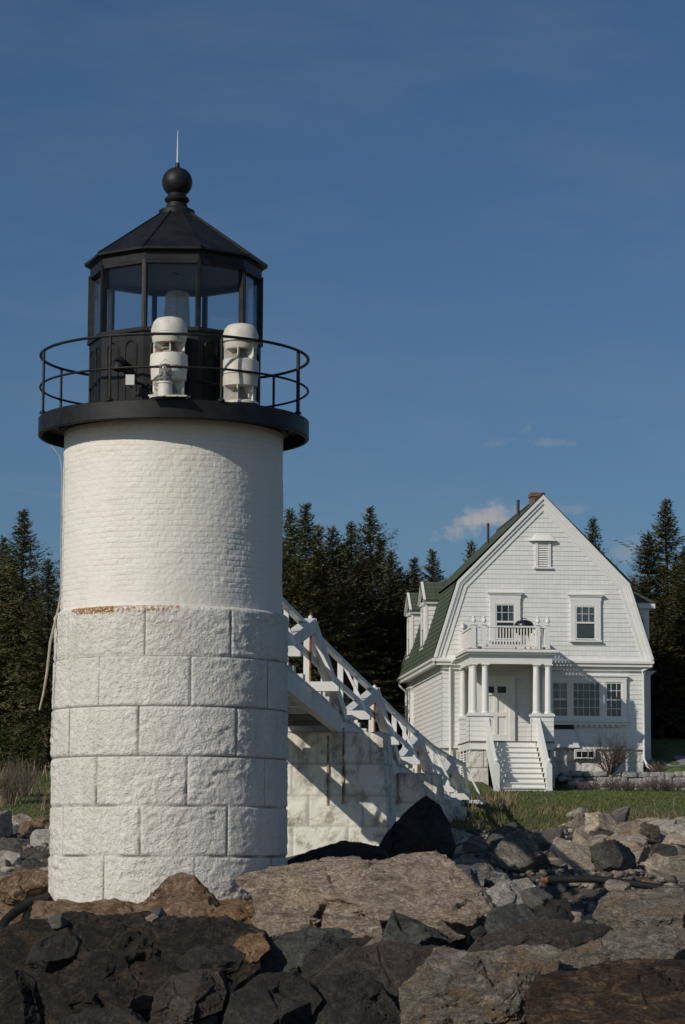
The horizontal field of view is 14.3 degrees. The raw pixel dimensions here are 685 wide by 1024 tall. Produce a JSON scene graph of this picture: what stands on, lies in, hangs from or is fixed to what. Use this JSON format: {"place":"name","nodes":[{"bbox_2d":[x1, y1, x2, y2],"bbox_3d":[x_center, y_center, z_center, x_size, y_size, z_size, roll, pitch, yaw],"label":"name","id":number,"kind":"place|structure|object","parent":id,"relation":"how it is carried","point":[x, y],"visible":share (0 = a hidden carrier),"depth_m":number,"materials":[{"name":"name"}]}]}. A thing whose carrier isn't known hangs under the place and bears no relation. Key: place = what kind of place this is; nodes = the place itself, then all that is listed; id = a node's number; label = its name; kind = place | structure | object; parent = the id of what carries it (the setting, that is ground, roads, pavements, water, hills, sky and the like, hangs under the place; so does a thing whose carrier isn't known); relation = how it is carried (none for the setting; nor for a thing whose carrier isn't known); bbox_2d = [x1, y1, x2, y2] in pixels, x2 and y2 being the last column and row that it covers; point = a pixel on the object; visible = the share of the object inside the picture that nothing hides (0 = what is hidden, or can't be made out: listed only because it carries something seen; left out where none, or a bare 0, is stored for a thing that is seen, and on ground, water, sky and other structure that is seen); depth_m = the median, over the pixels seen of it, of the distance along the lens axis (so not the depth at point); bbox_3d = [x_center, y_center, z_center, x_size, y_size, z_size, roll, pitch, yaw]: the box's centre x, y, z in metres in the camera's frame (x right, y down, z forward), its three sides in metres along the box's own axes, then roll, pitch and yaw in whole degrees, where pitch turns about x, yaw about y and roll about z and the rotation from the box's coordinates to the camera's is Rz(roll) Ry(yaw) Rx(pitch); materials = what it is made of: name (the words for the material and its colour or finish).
{"place":"outdoors","nodes":[
{"label":"outdoors","id":0,"kind":"place"},
{"bbox_2d":[0,750,520,810],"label":"tall grass","id":1,"kind":"structure","parent":0,"point":[491,798],"depth_m":78.60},
{"bbox_2d":[0,736,684,987],"bbox_3d":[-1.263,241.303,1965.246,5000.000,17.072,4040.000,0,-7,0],"label":"ground","id":2,"kind":"structure","parent":0,"point":[573,893],"depth_m":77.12,"materials":[{"name":"plant"}]},
{"bbox_2d":[0,810,13,837],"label":"stone","id":3,"kind":"object","parent":2,"relation":"on","point":[6,824],"visible":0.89,"depth_m":57.05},
{"bbox_2d":[0,717,20,771],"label":"sapling","id":4,"kind":"object","parent":2,"relation":"on","point":[5,754],"visible":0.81,"depth_m":87.70,"materials":[{"name":"green plant"}]},
{"bbox_2d":[0,837,21,855],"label":"stone","id":5,"kind":"object","parent":2,"relation":"on","point":[12,844],"visible":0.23,"depth_m":52.12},
{"bbox_2d":[0,753,33,803],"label":"bare shrub","id":6,"kind":"object","parent":2,"relation":"on","point":[7,790],"visible":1,"depth_m":77.54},
{"bbox_2d":[0,614,39,758],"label":"spruce tree","id":7,"kind":"object","parent":2,"relation":"on","point":[7,694],"visible":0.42,"depth_m":97.75,"materials":[{"name":"green plant"}]},
{"bbox_2d":[0,535,43,690],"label":"spruce tree","id":8,"kind":"object","parent":2,"relation":"on","point":[4,540],"visible":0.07,"depth_m":103.44,"materials":[{"name":"green plant"}]},
{"bbox_2d":[0,969,44,1023],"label":"boulder","id":9,"kind":"object","parent":2,"relation":"on","point":[21,1002],"visible":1,"depth_m":25.34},
{"bbox_2d":[12,726,33,769],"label":"sapling","id":10,"kind":"object","parent":2,"relation":"on","point":[23,749],"visible":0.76,"depth_m":88.69,"materials":[{"name":"green plant"}]},
{"bbox_2d":[0,868,48,913],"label":"boulder","id":11,"kind":"object","parent":2,"relation":"on","point":[18,886],"visible":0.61,"depth_m":35.05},
{"bbox_2d":[8,758,41,796],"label":"bare shrub","id":12,"kind":"object","parent":2,"relation":"on","point":[26,787],"visible":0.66,"depth_m":79.58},
{"bbox_2d":[0,508,60,763],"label":"spruce tree","id":13,"kind":"object","parent":2,"relation":"on","point":[23,546],"visible":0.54,"depth_m":98.07,"materials":[{"name":"green plant"}]},
{"bbox_2d":[0,558,60,765],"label":"spruce tree","id":14,"kind":"object","parent":2,"relation":"on","point":[41,724],"visible":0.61,"depth_m":94.85,"materials":[{"name":"green plant"}]},
{"bbox_2d":[17,815,49,834],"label":"boulder","id":15,"kind":"object","parent":2,"relation":"on","point":[39,822],"visible":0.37,"depth_m":59.50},
{"bbox_2d":[30,829,49,846],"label":"stone","id":16,"kind":"object","parent":2,"relation":"on","point":[38,837],"visible":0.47,"depth_m":56.01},
{"bbox_2d":[24,928,82,973],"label":"boulder","id":17,"kind":"object","parent":2,"relation":"on","point":[54,952],"visible":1,"depth_m":26.96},
{"bbox_2d":[61,948,138,1013],"bbox_3d":[-2.353,4.595,26.571,0.754,0.678,0.909,0,-7,0],"label":"boulder","id":18,"kind":"object","parent":2,"relation":"on","point":[102,978],"visible":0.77,"depth_m":26.40,"materials":[{"name":"stone"}]},
{"bbox_2d":[59,1006,148,1023],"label":"boulder","id":19,"kind":"object","parent":2,"relation":"on","point":[108,1015],"visible":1,"depth_m":24.87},
{"bbox_2d":[0,898,255,925],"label":"boulder","id":20,"kind":"object","parent":2,"relation":"on","point":[40,909],"visible":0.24,"depth_m":32.70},
{"bbox_2d":[0,892,50,927],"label":"driftwood log","id":21,"kind":"object","parent":20,"relation":"on","point":[13,913],"visible":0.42,"depth_m":32.31,"materials":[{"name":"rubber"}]},
{"bbox_2d":[105,929,153,963],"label":"boulder","id":22,"kind":"object","parent":2,"relation":"on","point":[136,945],"visible":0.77,"depth_m":27.42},
{"bbox_2d":[0,910,271,1023],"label":"rock ledge","id":23,"kind":"object","parent":2,"relation":"on","point":[176,939],"visible":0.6,"depth_m":29.10,"materials":[{"name":"stone"}]},
{"bbox_2d":[38,133,309,902],"bbox_3d":[-2.191,0.129,35.265,3.508,10.370,3.529,0,-7,0],"label":"lighthouse","id":24,"kind":"object","parent":2,"relation":"on","point":[169,753],"visible":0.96,"depth_m":33.93,"materials":[{"name":"stone"}]},
{"bbox_2d":[39,445,62,709],"bbox_3d":[-3.692,0.814,34.715,0.200,3.418,0.272,-1,-7,14],"label":"rope","id":25,"kind":"object","parent":24,"relation":"hanging from","point":[49,648],"visible":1,"depth_m":34.61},
{"bbox_2d":[93,274,100,335],"bbox_3d":[-3.145,-2.669,35.275,0.006,0.835,0.641,3,-8,-18],"label":"window pane","id":26,"kind":"structure","parent":24,"relation":"in","point":[96,329],"depth_m":35.40,"materials":[{"name":"clear glass"}]},
{"bbox_2d":[149,316,188,398],"bbox_3d":[-2.166,-1.921,34.080,0.486,1.035,0.486,3,-8,-23],"label":"fog signal","id":27,"kind":"object","parent":24,"relation":"on","point":[170,349],"visible":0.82,"depth_m":33.93,"materials":[{"name":"metal"}]},
{"bbox_2d":[148,359,190,397],"bbox_3d":[-2.138,-1.640,33.781,0.500,0.496,0.443,0,-7,0],"label":"beacon lamp","id":28,"kind":"object","parent":24,"relation":"attached to","point":[164,387],"visible":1,"depth_m":33.63,"materials":[{"name":"white metal"}]},
{"bbox_2d":[164,290,189,326],"bbox_3d":[-2.157,-2.408,35.572,0.400,0.930,0.400,0,-7,0],"label":"lantern optic","id":29,"kind":"object","parent":24,"relation":"in","point":[181,309],"visible":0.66,"depth_m":35.48,"materials":[{"name":"clear glass"}]},
{"bbox_2d":[223,323,259,404],"bbox_3d":[-1.286,-1.857,34.353,0.486,1.035,0.486,-2,-8,21],"label":"fog signal","id":30,"kind":"object","parent":24,"relation":"on","point":[239,387],"visible":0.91,"depth_m":34.20,"materials":[{"name":"metal"}]},
{"bbox_2d":[246,274,256,328],"bbox_3d":[-1.200,-2.656,35.295,0.006,0.835,0.641,-2,-7,17],"label":"window pane","id":31,"kind":"structure","parent":24,"relation":"in","point":[251,283],"depth_m":35.38,"materials":[{"name":"clear glass"}]},
{"bbox_2d":[132,872,220,917],"bbox_3d":[-1.882,4.722,32.204,1.471,0.937,1.171,-3,-8,22],"label":"boulder","id":32,"kind":"object","parent":2,"relation":"on","point":[180,894],"visible":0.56,"depth_m":32.14,"materials":[{"name":"stone"}]},
{"bbox_2d":[148,968,229,1023],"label":"boulder","id":33,"kind":"object","parent":2,"relation":"on","point":[195,996],"visible":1,"depth_m":26.30,"materials":[{"name":"stone"}]},
{"bbox_2d":[176,944,245,973],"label":"boulder","id":34,"kind":"object","parent":2,"relation":"on","point":[228,958],"visible":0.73,"depth_m":27.10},
{"bbox_2d":[208,905,252,924],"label":"boulder","id":35,"kind":"object","parent":2,"relation":"on","point":[237,913],"visible":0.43,"depth_m":31.77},
{"bbox_2d":[222,971,321,1023],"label":"boulder","id":36,"kind":"object","parent":2,"relation":"on","point":[292,997],"visible":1,"depth_m":25.87,"materials":[{"name":"stone"}]},
{"bbox_2d":[251,908,312,942],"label":"boulder","id":37,"kind":"object","parent":2,"relation":"on","point":[275,924],"visible":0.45,"depth_m":30.83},
{"bbox_2d":[260,926,353,974],"bbox_3d":[-0.374,4.667,28.572,0.982,0.656,1.014,0,-7,0],"label":"boulder","id":38,"kind":"object","parent":2,"relation":"on","point":[290,951],"visible":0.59,"depth_m":28.43,"materials":[{"name":"stone"}]},
{"bbox_2d":[233,932,271,964],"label":"boulder","id":39,"kind":"object","parent":38,"relation":"on","point":[256,948],"visible":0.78,"depth_m":28.18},
{"bbox_2d":[282,507,339,663],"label":"spruce tree","id":40,"kind":"object","parent":2,"relation":"on","point":[290,534],"visible":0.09,"depth_m":112.57,"materials":[{"name":"green plant"}]},
{"bbox_2d":[282,541,348,705],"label":"spruce tree","id":41,"kind":"object","parent":2,"relation":"on","point":[286,585],"visible":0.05,"depth_m":108.17,"materials":[{"name":"green plant"}]},
{"bbox_2d":[283,501,350,638],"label":"spruce tree","id":42,"kind":"object","parent":2,"relation":"on","point":[305,539],"visible":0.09,"depth_m":115.64,"materials":[{"name":"green plant"}]},
{"bbox_2d":[283,568,391,703],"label":"spruce tree","id":43,"kind":"object","parent":2,"relation":"on","point":[302,587],"visible":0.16,"depth_m":108.20,"materials":[{"name":"green plant"}]},
{"bbox_2d":[287,840,389,864],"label":"boulder","id":44,"kind":"object","parent":2,"relation":"on","point":[344,848],"visible":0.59,"depth_m":37.20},
{"bbox_2d":[286,728,395,857],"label":"stone pier","id":45,"kind":"structure","parent":2,"relation":"on","point":[340,786],"depth_m":51.94,"materials":[{"name":"stone"}]},
{"bbox_2d":[0,816,684,945],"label":"gravel","id":46,"kind":"structure","parent":2,"relation":"on","point":[564,870],"depth_m":44.66,"materials":[{"name":"gravel"}]},
{"bbox_2d":[457,865,484,887],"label":"boulder","id":47,"kind":"object","parent":46,"relation":"on","point":[476,874],"visible":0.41,"depth_m":35.25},
{"bbox_2d":[314,617,372,727],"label":"spruce tree","id":48,"kind":"object","parent":2,"relation":"on","point":[332,642],"visible":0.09,"depth_m":110.03,"materials":[{"name":"green plant"}]},
{"bbox_2d":[290,545,398,728],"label":"spruce tree","id":49,"kind":"object","parent":2,"relation":"on","point":[320,577],"visible":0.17,"depth_m":110.27,"materials":[{"name":"green plant"}]},
{"bbox_2d":[320,914,383,945],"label":"boulder","id":50,"kind":"object","parent":2,"relation":"on","point":[358,926],"visible":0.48,"depth_m":30.57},
{"bbox_2d":[307,970,400,1023],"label":"boulder","id":51,"kind":"object","parent":2,"relation":"on","point":[352,997],"visible":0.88,"depth_m":26.12,"materials":[{"name":"stone"}]},
{"bbox_2d":[303,525,407,734],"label":"spruce tree","id":52,"kind":"object","parent":2,"relation":"on","point":[333,551],"visible":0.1,"depth_m":114.44,"materials":[{"name":"green plant"}]},
{"bbox_2d":[316,521,404,700],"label":"spruce tree","id":53,"kind":"object","parent":2,"relation":"on","point":[350,552],"visible":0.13,"depth_m":118.59,"materials":[{"name":"green plant"}]},
{"bbox_2d":[320,579,407,731],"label":"spruce tree","id":54,"kind":"object","parent":2,"relation":"on","point":[342,588],"visible":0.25,"depth_m":111.64,"materials":[{"name":"green plant"}]},
{"bbox_2d":[321,552,407,736],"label":"spruce tree","id":55,"kind":"object","parent":2,"relation":"on","point":[359,595],"visible":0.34,"depth_m":113.12,"materials":[{"name":"green plant"}]},
{"bbox_2d":[235,851,496,931],"bbox_3d":[0.288,4.612,32.424,3.136,1.196,3.196,0,-7,0],"label":"boulder","id":56,"kind":"object","parent":2,"relation":"on","point":[415,885],"visible":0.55,"depth_m":32.00,"materials":[{"name":"stone"}]},
{"bbox_2d":[344,614,407,750],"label":"spruce tree","id":57,"kind":"object","parent":2,"relation":"on","point":[375,633],"visible":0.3,"depth_m":111.86,"materials":[{"name":"green plant"}]},
{"bbox_2d":[315,940,440,1010],"bbox_3d":[0.410,4.909,27.172,1.912,1.250,2.532,0,-7,0],"label":"boulder","id":58,"kind":"object","parent":2,"relation":"on","point":[391,965],"visible":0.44,"depth_m":27.20,"materials":[{"name":"stone"}]},
{"bbox_2d":[300,936,372,978],"bbox_3d":[-0.098,4.750,27.940,0.835,0.801,1.109,0,-7,0],"label":"boulder","id":59,"kind":"object","parent":58,"relation":"on","point":[318,961],"visible":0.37,"depth_m":27.84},
{"bbox_2d":[340,505,418,691],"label":"spruce tree","id":60,"kind":"object","parent":2,"relation":"on","point":[370,536],"visible":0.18,"depth_m":117.55,"materials":[{"name":"green plant"}]},
{"bbox_2d":[369,595,407,749],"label":"spruce tree","id":61,"kind":"object","parent":2,"relation":"on","point":[382,625],"visible":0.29,"depth_m":113.51,"materials":[{"name":"green plant"}]},
{"bbox_2d":[361,550,423,746],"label":"spruce tree","id":62,"kind":"object","parent":2,"relation":"on","point":[392,577],"visible":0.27,"depth_m":115.29,"materials":[{"name":"green plant"}]},
{"bbox_2d":[389,557,423,642],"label":"spruce tree","id":63,"kind":"object","parent":2,"relation":"on","point":[413,572],"visible":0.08,"depth_m":121.53,"materials":[{"name":"green plant"}]},
{"bbox_2d":[379,795,455,858],"bbox_3d":[1.009,4.643,39.099,1.235,1.174,1.182,0,-7,0],"label":"boulder","id":64,"kind":"object","parent":2,"relation":"on","point":[422,824],"visible":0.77,"depth_m":38.81,"materials":[{"name":"stone"}]},
{"bbox_2d":[393,772,445,820],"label":"stone pier","id":65,"kind":"structure","parent":2,"relation":"on","point":[410,789],"depth_m":60.80,"materials":[{"name":"stone"}]},
{"bbox_2d":[382,909,457,949],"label":"boulder","id":66,"kind":"object","parent":2,"relation":"on","point":[401,928],"visible":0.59,"depth_m":29.78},
{"bbox_2d":[419,548,449,581],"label":"spruce tree","id":67,"kind":"object","parent":2,"relation":"on","point":[431,571],"visible":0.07,"depth_m":124.56,"materials":[{"name":"green plant"}]},
{"bbox_2d":[444,800,452,821],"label":"stone pier","id":68,"kind":"structure","parent":2,"relation":"on","point":[448,807],"depth_m":69.17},
{"bbox_2d":[282,598,484,806],"bbox_3d":[0.122,4.462,59.210,2.600,3.775,43.245,-1,-7,8],"label":"footbridge","id":69,"kind":"object","parent":68,"relation":"on","point":[312,707],"visible":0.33,"depth_m":53.11,"materials":[{"name":"paint"}]},
{"bbox_2d":[431,893,486,926],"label":"boulder","id":70,"kind":"object","parent":2,"relation":"on","point":[458,909],"visible":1,"depth_m":30.54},
{"bbox_2d":[437,916,485,941],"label":"boulder","id":71,"kind":"object","parent":2,"relation":"on","point":[453,932],"visible":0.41,"depth_m":30.74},
{"bbox_2d":[462,842,486,857],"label":"stone","id":72,"kind":"object","parent":2,"relation":"on","point":[471,847],"visible":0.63,"depth_m":48.40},
{"bbox_2d":[398,944,561,1023],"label":"boulder","id":73,"kind":"object","parent":2,"relation":"on","point":[445,985],"visible":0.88,"depth_m":25.58,"materials":[{"name":"stone"}]},
{"bbox_2d":[484,822,517,844],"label":"stone","id":74,"kind":"object","parent":2,"relation":"on","point":[499,832],"visible":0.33,"depth_m":53.65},
{"bbox_2d":[486,877,535,914],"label":"boulder","id":75,"kind":"object","parent":2,"relation":"on","point":[503,892],"visible":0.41,"depth_m":32.15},
{"bbox_2d":[484,903,538,933],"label":"boulder","id":76,"kind":"object","parent":2,"relation":"on","point":[498,918],"visible":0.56,"depth_m":29.78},
{"bbox_2d":[490,829,549,873],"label":"stone","id":77,"kind":"object","parent":2,"relation":"on","point":[518,851],"visible":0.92,"depth_m":45.69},
{"bbox_2d":[396,492,655,791],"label":"keeper house","id":78,"kind":"structure","parent":2,"relation":"on","point":[488,702],"depth_m":100.44,"materials":[{"name":"wood"}]},
{"bbox_2d":[488,684,508,740],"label":"door","id":79,"kind":"structure","parent":78,"relation":"in","point":[498,693],"depth_m":100.00,"materials":[{"name":"wood"}]},
{"bbox_2d":[487,592,522,641],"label":"window","id":80,"kind":"structure","parent":78,"relation":"in","point":[504,606],"depth_m":100.42,"materials":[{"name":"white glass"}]},
{"bbox_2d":[567,594,603,641],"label":"window","id":81,"kind":"structure","parent":78,"relation":"in","point":[585,609],"depth_m":100.66,"materials":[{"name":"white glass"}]},
{"bbox_2d":[551,675,628,726],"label":"bay window","id":82,"kind":"structure","parent":78,"relation":"in","point":[580,700],"depth_m":100.32,"materials":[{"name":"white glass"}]},
{"bbox_2d":[467,919,589,951],"bbox_3d":[2.067,4.545,28.865,1.660,0.488,1.276,0,-7,0],"label":"boulder","id":83,"kind":"object","parent":2,"relation":"on","point":[550,933],"visible":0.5,"depth_m":28.51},
{"bbox_2d":[565,923,612,947],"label":"boulder","id":84,"kind":"object","parent":83,"relation":"on","point":[580,935],"visible":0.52,"depth_m":28.25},
{"bbox_2d":[536,828,564,850],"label":"stone","id":85,"kind":"object","parent":2,"relation":"on","point":[546,838],"visible":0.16,"depth_m":51.84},
{"bbox_2d":[533,897,574,921],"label":"boulder","id":86,"kind":"object","parent":2,"relation":"on","point":[554,908],"visible":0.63,"depth_m":31.02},
{"bbox_2d":[520,886,552,907],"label":"stone","id":87,"kind":"object","parent":86,"relation":"on","point":[531,897],"visible":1,"depth_m":31.19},
{"bbox_2d":[546,837,591,861],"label":"stone","id":88,"kind":"object","parent":2,"relation":"on","point":[564,849],"visible":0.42,"depth_m":49.02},
{"bbox_2d":[584,812,616,833],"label":"stone","id":89,"kind":"object","parent":2,"relation":"on","point":[597,821],"visible":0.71,"depth_m":59.37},
{"bbox_2d":[584,515,621,564],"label":"spruce tree","id":90,"kind":"object","parent":2,"relation":"on","point":[594,535],"visible":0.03,"depth_m":128.78,"materials":[{"name":"green plant"}]},
{"bbox_2d":[523,958,684,1023],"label":"boulder","id":91,"kind":"object","parent":2,"relation":"on","point":[633,991],"visible":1,"depth_m":24.81,"materials":[{"name":"stone"}]},
{"bbox_2d":[589,839,635,871],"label":"stone","id":92,"kind":"object","parent":2,"relation":"on","point":[610,855],"visible":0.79,"depth_m":45.77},
{"bbox_2d":[579,731,646,773],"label":"bare shrub","id":93,"kind":"object","parent":2,"relation":"on","point":[615,760],"visible":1,"depth_m":98.16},
{"bbox_2d":[541,875,684,889],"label":"driftwood log","id":94,"kind":"object","parent":2,"relation":"on","point":[593,879],"visible":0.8,"depth_m":35.65,"materials":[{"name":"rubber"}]},
{"bbox_2d":[557,771,684,789],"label":"stone wall","id":95,"kind":"structure","parent":2,"relation":"on","point":[564,776],"depth_m":98.16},
{"bbox_2d":[558,925,684,970],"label":"boulder","id":96,"kind":"object","parent":2,"relation":"on","point":[655,942],"visible":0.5,"depth_m":26.76,"materials":[{"name":"stone"}]},
{"bbox_2d":[592,885,684,929],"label":"boulder","id":97,"kind":"object","parent":2,"relation":"on","point":[663,906],"visible":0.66,"depth_m":30.66,"materials":[{"name":"stone"}]},
{"bbox_2d":[604,879,630,891],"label":"stone","id":98,"kind":"object","parent":97,"relation":"on","point":[611,885],"visible":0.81,"depth_m":31.25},
{"bbox_2d":[631,821,660,842],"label":"stone","id":99,"kind":"object","parent":2,"relation":"on","point":[651,832],"visible":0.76,"depth_m":56.89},
{"bbox_2d":[613,498,684,734],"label":"spruce tree","id":100,"kind":"object","parent":2,"relation":"on","point":[665,513],"visible":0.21,"depth_m":119.60,"materials":[{"name":"green plant"}]},
{"bbox_2d":[626,530,684,736],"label":"spruce tree","id":101,"kind":"object","parent":2,"relation":"on","point":[648,551],"visible":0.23,"depth_m":116.38,"materials":[{"name":"green plant"}]},
{"bbox_2d":[643,853,670,871],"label":"stone","id":102,"kind":"object","parent":2,"relation":"on","point":[655,861],"visible":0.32,"depth_m":45.91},
{"bbox_2d":[650,843,677,856],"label":"stone","id":103,"kind":"object","parent":2,"relation":"on","point":[666,850],"visible":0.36,"depth_m":50.34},
{"bbox_2d":[649,595,684,738],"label":"spruce tree","id":104,"kind":"object","parent":2,"relation":"on","point":[659,667],"visible":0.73,"depth_m":111.87,"materials":[{"name":"green plant"}]},
{"bbox_2d":[649,545,684,737],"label":"spruce tree","id":105,"kind":"object","parent":2,"relation":"on","point":[680,585],"visible":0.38,"depth_m":114.29,"materials":[{"name":"green plant"}]},
{"bbox_2d":[651,614,684,738],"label":"spruce tree","id":106,"kind":"object","parent":2,"relation":"on","point":[679,626],"visible":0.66,"depth_m":112.86,"materials":[{"name":"green plant"}]},
{"bbox_2d":[658,861,684,880],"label":"stone","id":107,"kind":"object","parent":2,"relation":"on","point":[676,869],"visible":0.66,"depth_m":45.24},
{"bbox_2d":[0,786,684,831],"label":"dry grass","id":108,"kind":"structure","parent":0,"point":[478,824],"depth_m":72.08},
{"bbox_2d":[0,0,684,656],"label":"sky","id":109,"kind":"structure","parent":0,"point":[466,217],"materials":[{"name":"blue"}]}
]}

